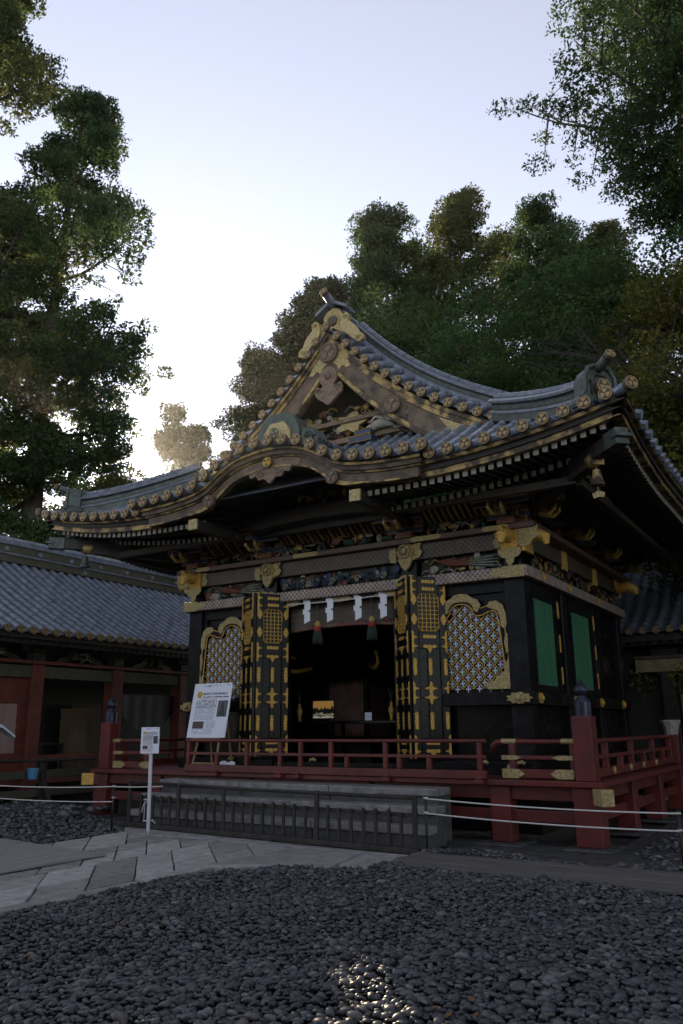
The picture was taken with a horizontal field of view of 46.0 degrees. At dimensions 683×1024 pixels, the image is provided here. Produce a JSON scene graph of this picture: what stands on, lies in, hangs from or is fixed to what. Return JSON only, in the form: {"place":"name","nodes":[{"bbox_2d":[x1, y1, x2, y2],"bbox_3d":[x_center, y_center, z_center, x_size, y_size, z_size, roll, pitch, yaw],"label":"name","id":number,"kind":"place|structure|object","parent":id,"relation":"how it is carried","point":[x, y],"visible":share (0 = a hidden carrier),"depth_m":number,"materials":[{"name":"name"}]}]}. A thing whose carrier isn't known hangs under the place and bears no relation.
{"place":"outdoors","nodes":[
{"label":"outdoors","id":0,"kind":"place"},
{"bbox_2d":[0,827,429,912],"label":"stone path","id":1,"kind":"structure","parent":0,"point":[61,882],"depth_m":10.13,"materials":[{"name":"grey stone"}]},
{"bbox_2d":[0,838,105,873],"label":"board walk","id":2,"kind":"structure","parent":1,"relation":"on","point":[16,856],"depth_m":10.43,"materials":[{"name":"grey stone"}]},
{"bbox_2d":[140,727,159,833],"bbox_3d":[-3.091,4.304,12.942,0.340,1.635,0.082,-6,-16,19],"label":"stake sign","id":3,"kind":"object","parent":1,"relation":"on","point":[150,737],"visible":1,"depth_m":13.03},
{"bbox_2d":[141,799,154,823],"bbox_3d":[-3.061,4.752,12.792,0.303,0.363,0.100,-10,-18,31],"label":"tie string","id":4,"kind":"object","parent":3,"relation":"attached to","point":[144,812],"visible":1,"depth_m":12.84,"materials":[{"name":"white fabric"}]},
{"bbox_2d":[119,780,420,854],"bbox_3d":[-1.393,4.535,12.190,5.990,0.747,0.100,-11,-18,35],"label":"slat barrier","id":5,"kind":"object","parent":1,"relation":"on","point":[339,843],"visible":0.99,"depth_m":11.79,"materials":[{"name":"grey wood"}]},
{"bbox_2d":[0,800,682,1023],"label":"gravel","id":6,"kind":"structure","parent":0,"point":[143,981],"depth_m":5.88,"materials":[{"name":"grey gravel"}]},
{"bbox_2d":[110,784,115,831],"bbox_3d":[-3.815,4.941,13.433,0.062,0.770,0.062,-10,-18,31],"label":"rope stake","id":7,"kind":"object","parent":6,"relation":"on","point":[112,811],"visible":0.97,"depth_m":13.42,"materials":[{"name":"metal"}]},
{"bbox_2d":[0,785,112,787],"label":"rope","id":8,"kind":"object","parent":7,"relation":"attached to","point":[56,787],"visible":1,"depth_m":13.95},
{"bbox_2d":[113,786,162,787],"bbox_3d":[-3.374,4.545,13.336,0.977,0.040,0.020,-6,-16,21],"label":"rope","id":9,"kind":"object","parent":7,"relation":"attached to","point":[136,787],"visible":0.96,"depth_m":13.34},
{"bbox_2d":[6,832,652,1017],"bbox_3d":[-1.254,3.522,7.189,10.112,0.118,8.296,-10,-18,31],"label":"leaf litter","id":10,"kind":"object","parent":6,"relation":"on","point":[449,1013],"visible":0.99,"depth_m":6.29,"materials":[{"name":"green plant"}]},
{"bbox_2d":[423,795,427,851],"bbox_3d":[1.100,4.086,10.435,0.062,0.790,0.062,-10,-18,31],"label":"rope stake","id":11,"kind":"object","parent":6,"relation":"on","point":[426,823],"visible":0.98,"depth_m":10.44,"materials":[{"name":"metal"}]},
{"bbox_2d":[424,798,676,813],"bbox_3d":[2.421,3.557,9.751,3.092,0.081,0.020,-9,-17,29],"label":"rope","id":12,"kind":"object","parent":11,"relation":"attached to","point":[553,808],"visible":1,"depth_m":9.65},
{"bbox_2d":[425,813,679,831],"bbox_3d":[2.422,3.733,9.704,3.092,0.085,0.020,-9,-17,29],"label":"rope","id":13,"kind":"object","parent":11,"relation":"attached to","point":[555,824],"visible":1,"depth_m":9.61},
{"bbox_2d":[675,810,682,867],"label":"rope stake","id":14,"kind":"object","parent":6,"relation":"on","point":[678,812],"visible":1,"depth_m":8.94,"materials":[{"name":"metal"}]},
{"bbox_2d":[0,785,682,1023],"bbox_3d":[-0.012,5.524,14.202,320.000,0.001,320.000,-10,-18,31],"label":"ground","id":15,"kind":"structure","parent":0,"point":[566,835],"depth_m":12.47,"materials":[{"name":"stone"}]},
{"bbox_2d":[0,0,103,515],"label":"cedar tree","id":16,"kind":"object","parent":15,"relation":"on","point":[20,63],"visible":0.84,"depth_m":28.13,"materials":[{"name":"green plant"}]},
{"bbox_2d":[0,188,109,481],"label":"cedar tree","id":17,"kind":"object","parent":15,"relation":"on","point":[57,426],"visible":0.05,"depth_m":34.69,"materials":[{"name":"green plant"}]},
{"bbox_2d":[8,341,148,539],"bbox_3d":[-12.452,0.920,36.508,9.947,20.583,6.472,-20,-24,51],"label":"cedar tree","id":18,"kind":"object","parent":15,"relation":"on","point":[104,483],"visible":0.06,"depth_m":37.14,"materials":[{"name":"green plant"}]},
{"bbox_2d":[0,78,175,552],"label":"cedar tree","id":19,"kind":"object","parent":15,"relation":"on","point":[57,157],"visible":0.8,"depth_m":30.46,"materials":[{"name":"green plant"}]},
{"bbox_2d":[54,460,128,508],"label":"cedar tree","id":20,"kind":"object","parent":15,"relation":"on","point":[100,481],"visible":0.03,"depth_m":41.88,"materials":[{"name":"green plant"}]},
{"bbox_2d":[0,535,191,802],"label":"corridor building","id":21,"kind":"structure","parent":15,"relation":"on","point":[103,632],"depth_m":21.57,"materials":[{"name":"red wood"}]},
{"bbox_2d":[57,708,88,768],"bbox_3d":[-6.819,5.805,20.450,0.050,1.580,0.880,-10,-18,31],"label":"pine board","id":22,"kind":"object","parent":21,"relation":"on","point":[73,729],"visible":0.82,"depth_m":20.46,"materials":[{"name":"brown wood"}]},
{"bbox_2d":[72,704,100,767],"bbox_3d":[-7.145,6.248,22.439,0.070,1.740,1.000,-10,-18,31],"label":"wood door","id":23,"kind":"structure","parent":21,"relation":"attached to","point":[93,729],"depth_m":22.66,"materials":[{"name":"brown wood"}]},
{"bbox_2d":[121,694,173,731],"bbox_3d":[-5.227,5.446,21.707,0.040,1.000,2.000,-10,-18,31],"label":"black curtain","id":24,"kind":"object","parent":21,"relation":"hanging from","point":[138,712],"visible":0.86,"depth_m":21.68,"materials":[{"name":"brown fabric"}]},
{"bbox_2d":[147,402,204,475],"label":"cedar tree","id":25,"kind":"object","parent":15,"relation":"on","point":[169,444],"visible":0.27,"depth_m":48.02,"materials":[{"name":"green plant"}]},
{"bbox_2d":[150,422,216,477],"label":"cedar tree","id":26,"kind":"object","parent":15,"relation":"on","point":[200,434],"visible":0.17,"depth_m":48.94,"materials":[{"name":"green plant"}]},
{"bbox_2d":[205,339,297,464],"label":"cedar tree","id":27,"kind":"object","parent":15,"relation":"on","point":[262,370],"visible":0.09,"depth_m":44.95,"materials":[{"name":"green plant"}]},
{"bbox_2d":[241,308,305,429],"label":"cedar tree","id":28,"kind":"object","parent":15,"relation":"on","point":[281,339],"visible":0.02,"depth_m":47.19,"materials":[{"name":"green plant"}]},
{"bbox_2d":[261,273,348,409],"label":"cedar tree","id":29,"kind":"object","parent":15,"relation":"on","point":[307,301],"visible":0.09,"depth_m":45.39,"materials":[{"name":"green plant"}]},
{"bbox_2d":[8,809,682,872],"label":"stone apron","id":30,"kind":"object","parent":15,"relation":"on","point":[549,850],"visible":0.14,"depth_m":10.96,"materials":[{"name":"grey stone"}]},
{"bbox_2d":[0,725,14,737],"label":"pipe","id":31,"kind":"object","parent":30,"relation":"on","point":[5,731],"visible":1,"depth_m":16.37,"materials":[{"name":"grey metal"}]},
{"bbox_2d":[0,756,119,803],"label":"pole fence","id":32,"kind":"object","parent":30,"relation":"on","point":[44,773],"visible":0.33,"depth_m":17.10,"materials":[{"name":"wood"}]},
{"bbox_2d":[27,768,38,778],"bbox_3d":[-6.449,5.463,16.817,0.244,0.215,0.245,-10,-18,31],"label":"bucket","id":33,"kind":"object","parent":32,"relation":"hanging from","point":[32,773],"visible":1,"depth_m":16.74,"materials":[{"name":"blue plastic"}]},
{"bbox_2d":[130,778,451,848],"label":"stone steps","id":34,"kind":"structure","parent":30,"relation":"on","point":[439,831],"depth_m":12.17,"materials":[{"name":"grey stone"}]},
{"bbox_2d":[36,288,682,854],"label":"shrine hall","id":35,"kind":"structure","parent":30,"relation":"on","point":[498,646],"depth_m":14.29,"materials":[{"name":"wood"}]},
{"bbox_2d":[79,554,89,575],"bbox_3d":[-5.407,1.107,16.976,0.220,0.490,0.220,-10,-18,31],"label":"wind bell","id":36,"kind":"object","parent":35,"relation":"hanging from","point":[84,565],"visible":1,"depth_m":16.93,"materials":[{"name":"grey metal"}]},
{"bbox_2d":[191,722,231,764],"bbox_3d":[-2.450,4.274,15.444,0.680,1.257,0.577,-10,-18,31],"label":"easel","id":37,"kind":"object","parent":35,"relation":"on","point":[211,756],"visible":0.42,"depth_m":15.38,"materials":[{"name":"brown wood"}]},
{"bbox_2d":[186,683,232,737],"bbox_3d":[-2.530,3.809,15.479,0.900,1.040,0.024,-8,-29,27],"label":"notice board","id":38,"kind":"object","parent":37,"relation":"on","point":[209,713],"visible":1,"depth_m":15.46,"materials":[{"name":"white paper"}]},
{"bbox_2d":[199,617,241,699],"bbox_3d":[-2.201,2.949,16.229,1.720,1.671,0.110,-10,-18,31],"label":"window","id":39,"kind":"structure","parent":35,"relation":"in","point":[220,658],"depth_m":16.40,"materials":[{"name":"black paint"}]},
{"bbox_2d":[220,761,235,764],"bbox_3d":[-2.176,4.797,15.283,0.417,0.150,0.227,-10,-18,31],"label":"white bundle","id":40,"kind":"object","parent":35,"relation":"on","point":[227,763],"visible":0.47,"depth_m":15.20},
{"bbox_2d":[239,592,256,756],"bbox_3d":[-1.789,3.087,15.428,0.119,3.050,0.660,7,-17,-25],"label":"door leaf","id":41,"kind":"structure","parent":35,"relation":"in","point":[248,647],"depth_m":15.38,"materials":[{"name":"black paint"}]},
{"bbox_2d":[254,592,288,752],"bbox_3d":[-1.322,3.043,15.278,0.661,3.050,0.102,6,-16,-23],"label":"door leaf","id":42,"kind":"structure","parent":35,"relation":"in","point":[272,615],"depth_m":15.26,"materials":[{"name":"black paint"}]},
{"bbox_2d":[312,603,322,644],"bbox_3d":[-0.454,2.113,15.311,0.204,0.790,0.202,-10,-18,31],"label":"tassel","id":43,"kind":"object","parent":35,"relation":"hanging from","point":[317,637],"visible":1,"depth_m":15.21,"materials":[{"name":"black fabric"}]},
{"bbox_2d":[287,593,390,604],"bbox_3d":[-0.107,1.659,15.134,2.381,0.041,0.024,-10,-18,31],"label":"straw rope","id":44,"kind":"object","parent":35,"relation":"attached to","point":[337,600],"visible":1,"depth_m":15.08,"materials":[{"name":"beige fabric"}]},
{"bbox_2d":[303,600,309,623],"bbox_3d":[-0.669,1.890,15.419,0.170,0.499,0.016,-10,-18,31],"label":"paper streamer","id":45,"kind":"object","parent":44,"relation":"hanging from","point":[306,613],"visible":1,"depth_m":15.41,"materials":[{"name":"white paper"}]},
{"bbox_2d":[325,598,332,621],"bbox_3d":[-0.229,1.824,15.150,0.170,0.499,0.016,-10,-18,31],"label":"paper streamer","id":46,"kind":"object","parent":44,"relation":"hanging from","point":[328,611],"visible":1,"depth_m":15.14,"materials":[{"name":"white paper"}]},
{"bbox_2d":[354,595,361,619],"bbox_3d":[0.296,1.744,14.829,0.170,0.499,0.016,-10,-18,31],"label":"paper streamer","id":47,"kind":"object","parent":44,"relation":"hanging from","point":[357,608],"visible":1,"depth_m":14.82,"materials":[{"name":"white paper"}]},
{"bbox_2d":[378,592,386,618],"bbox_3d":[0.745,1.677,14.555,0.170,0.499,0.016,-10,-18,31],"label":"paper streamer","id":48,"kind":"object","parent":44,"relation":"hanging from","point":[382,606],"visible":1,"depth_m":14.55,"materials":[{"name":"white paper"}]},
{"bbox_2d":[289,597,392,633],"bbox_3d":[0.008,1.953,15.241,2.405,0.545,0.090,-10,-18,31],"label":"reed blind","id":49,"kind":"object","parent":35,"relation":"hanging from","point":[343,613],"visible":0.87,"depth_m":15.27,"materials":[{"name":"wicker"}]},
{"bbox_2d":[290,720,395,761],"bbox_3d":[0.141,4.636,16.167,2.700,0.860,0.500,-10,-18,31],"label":"altar table","id":50,"kind":"object","parent":35,"relation":"on","point":[303,723],"visible":0.36,"depth_m":16.38,"materials":[{"name":"black paint"}]},
{"bbox_2d":[296,691,302,720],"bbox_3d":[-0.880,4.094,16.974,0.145,0.621,0.140,-10,-18,31],"label":"altar vase","id":51,"kind":"object","parent":50,"relation":"on","point":[299,711],"visible":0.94,"depth_m":16.92,"materials":[{"name":"metal"}]},
{"bbox_2d":[313,700,334,718],"bbox_3d":[-0.369,4.062,16.560,0.540,0.380,0.026,-10,-18,31],"label":"lit picture","id":52,"kind":"object","parent":50,"relation":"on","point":[323,709],"visible":1,"depth_m":16.54,"materials":[{"name":"paper"}]},
{"bbox_2d":[365,712,371,719],"bbox_3d":[0.557,4.055,15.984,0.156,0.152,0.106,-10,-18,31],"label":"place card","id":53,"kind":"object","parent":50,"relation":"on","point":[368,715],"visible":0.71,"depth_m":15.94,"materials":[{"name":"white paper"}]},
{"bbox_2d":[388,689,394,719],"bbox_3d":[0.982,3.776,15.846,0.145,0.621,0.140,-10,-18,31],"label":"altar vase","id":54,"kind":"object","parent":50,"relation":"on","point":[391,709],"visible":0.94,"depth_m":15.79,"materials":[{"name":"metal"}]},
{"bbox_2d":[291,626,396,762],"bbox_3d":[0.370,3.946,17.910,2.464,3.090,2.464,-10,-18,31],"label":"portable shrine","id":55,"kind":"object","parent":35,"relation":"on","point":[357,678],"visible":0.73,"depth_m":17.44,"materials":[{"name":"black paint"}]},
{"bbox_2d":[367,598,377,640],"bbox_3d":[0.553,1.942,14.701,0.204,0.790,0.202,-10,-18,31],"label":"tassel","id":56,"kind":"object","parent":35,"relation":"hanging from","point":[371,632],"visible":1,"depth_m":14.60,"materials":[{"name":"black fabric"}]},
{"bbox_2d":[394,575,412,758],"bbox_3d":[1.067,2.638,13.840,0.102,3.050,0.661,4,-16,-16],"label":"door leaf","id":57,"kind":"structure","parent":35,"relation":"in","point":[401,594],"depth_m":13.80,"materials":[{"name":"black paint"}]},
{"bbox_2d":[408,574,451,758],"bbox_3d":[1.490,2.568,13.591,0.661,3.050,0.102,3,-15,-13],"label":"door leaf","id":58,"kind":"structure","parent":35,"relation":"in","point":[427,616],"depth_m":13.58,"materials":[{"name":"black paint"}]},
{"bbox_2d":[445,594,510,692],"bbox_3d":[2.064,2.221,13.645,1.720,1.671,0.110,-10,-18,31],"label":"window","id":59,"kind":"structure","parent":35,"relation":"in","point":[478,658],"depth_m":13.52,"materials":[{"name":"black paint"}]},
{"bbox_2d":[590,466,605,498],"bbox_3d":[3.649,-0.439,11.490,0.220,0.490,0.220,-10,-18,31],"label":"wind bell","id":60,"kind":"object","parent":35,"relation":"hanging from","point":[597,480],"visible":1,"depth_m":11.45,"materials":[{"name":"gold metal"}]},
{"bbox_2d":[614,561,682,794],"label":"building","id":61,"kind":"structure","parent":30,"relation":"on","point":[652,636],"depth_m":19.33,"materials":[{"name":"black wood"}]},
{"bbox_2d":[344,276,382,318],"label":"cedar tree","id":62,"kind":"object","parent":15,"relation":"on","point":[352,303],"visible":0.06,"depth_m":48.27,"materials":[{"name":"green plant"}]},
{"bbox_2d":[305,196,473,363],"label":"cedar tree","id":63,"kind":"object","parent":15,"relation":"on","point":[376,236],"visible":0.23,"depth_m":43.26,"materials":[{"name":"green plant"}]},
{"bbox_2d":[396,232,470,363],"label":"cedar tree","id":64,"kind":"object","parent":15,"relation":"on","point":[416,241],"visible":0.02,"depth_m":50.97,"materials":[{"name":"green plant"}]},
{"bbox_2d":[385,182,537,386],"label":"cedar tree","id":65,"kind":"object","parent":15,"relation":"on","point":[456,220],"visible":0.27,"depth_m":44.11,"materials":[{"name":"green plant"}]},
{"bbox_2d":[404,331,558,502],"bbox_3d":[5.326,1.736,30.286,10.711,15.502,12.447,9,-18,-33],"label":"maple tree","id":66,"kind":"object","parent":15,"relation":"on","point":[427,355],"visible":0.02,"depth_m":28.90,"materials":[{"name":"green plant"}]},
{"bbox_2d":[452,222,534,372],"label":"cedar tree","id":67,"kind":"object","parent":15,"relation":"on","point":[494,235],"visible":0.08,"depth_m":49.33,"materials":[{"name":"green plant"}]},
{"bbox_2d":[348,220,682,574],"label":"maple tree","id":68,"kind":"object","parent":15,"relation":"on","point":[555,312],"visible":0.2,"depth_m":24.91,"materials":[{"name":"green plant"}]},
{"bbox_2d":[377,852,682,894],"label":"stone curb","id":69,"kind":"structure","parent":15,"relation":"on","point":[660,881],"depth_m":8.88,"materials":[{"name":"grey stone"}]},
{"bbox_2d":[473,189,617,387],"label":"cedar tree","id":70,"kind":"object","parent":15,"relation":"on","point":[531,215],"visible":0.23,"depth_m":43.71,"materials":[{"name":"green plant"}]},
{"bbox_2d":[517,212,592,389],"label":"cedar tree","id":71,"kind":"object","parent":15,"relation":"on","point":[570,224],"visible":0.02,"depth_m":47.01,"materials":[{"name":"green plant"}]},
{"bbox_2d":[486,0,682,253],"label":"cedar tree","id":72,"kind":"object","parent":15,"relation":"on","point":[662,49],"visible":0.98,"depth_m":25.83,"materials":[{"name":"green plant"}]},
{"bbox_2d":[519,237,682,461],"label":"bare tree","id":73,"kind":"object","parent":15,"relation":"on","point":[593,357],"visible":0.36,"depth_m":20.79,"materials":[{"name":"plant"}]},
{"bbox_2d":[566,218,676,567],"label":"cedar tree","id":74,"kind":"object","parent":15,"relation":"on","point":[609,231],"visible":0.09,"depth_m":44.71,"materials":[{"name":"green plant"}]},
{"bbox_2d":[589,251,682,697],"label":"broadleaf tree","id":75,"kind":"object","parent":15,"relation":"on","point":[649,313],"visible":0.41,"depth_m":20.20,"materials":[{"name":"green plant"}]},
{"bbox_2d":[639,225,682,598],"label":"broadleaf tree","id":76,"kind":"object","parent":15,"relation":"on","point":[664,580],"visible":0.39,"depth_m":23.05,"materials":[{"name":"green plant"}]},
{"bbox_3d":[-7.412,5.365,14.904,0.062,0.770,0.062,-10,-18,31],"label":"rope stake","id":77,"kind":"object","parent":15,"relation":"on","visible":0},
{"bbox_2d":[0,798,111,801],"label":"rope","id":78,"kind":"object","parent":77,"relation":"attached to","point":[54,801],"visible":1,"depth_m":13.91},
{"bbox_2d":[0,0,682,535],"label":"sky","id":79,"kind":"structure","parent":0,"point":[257,129],"materials":[{"name":"white"}]}
]}

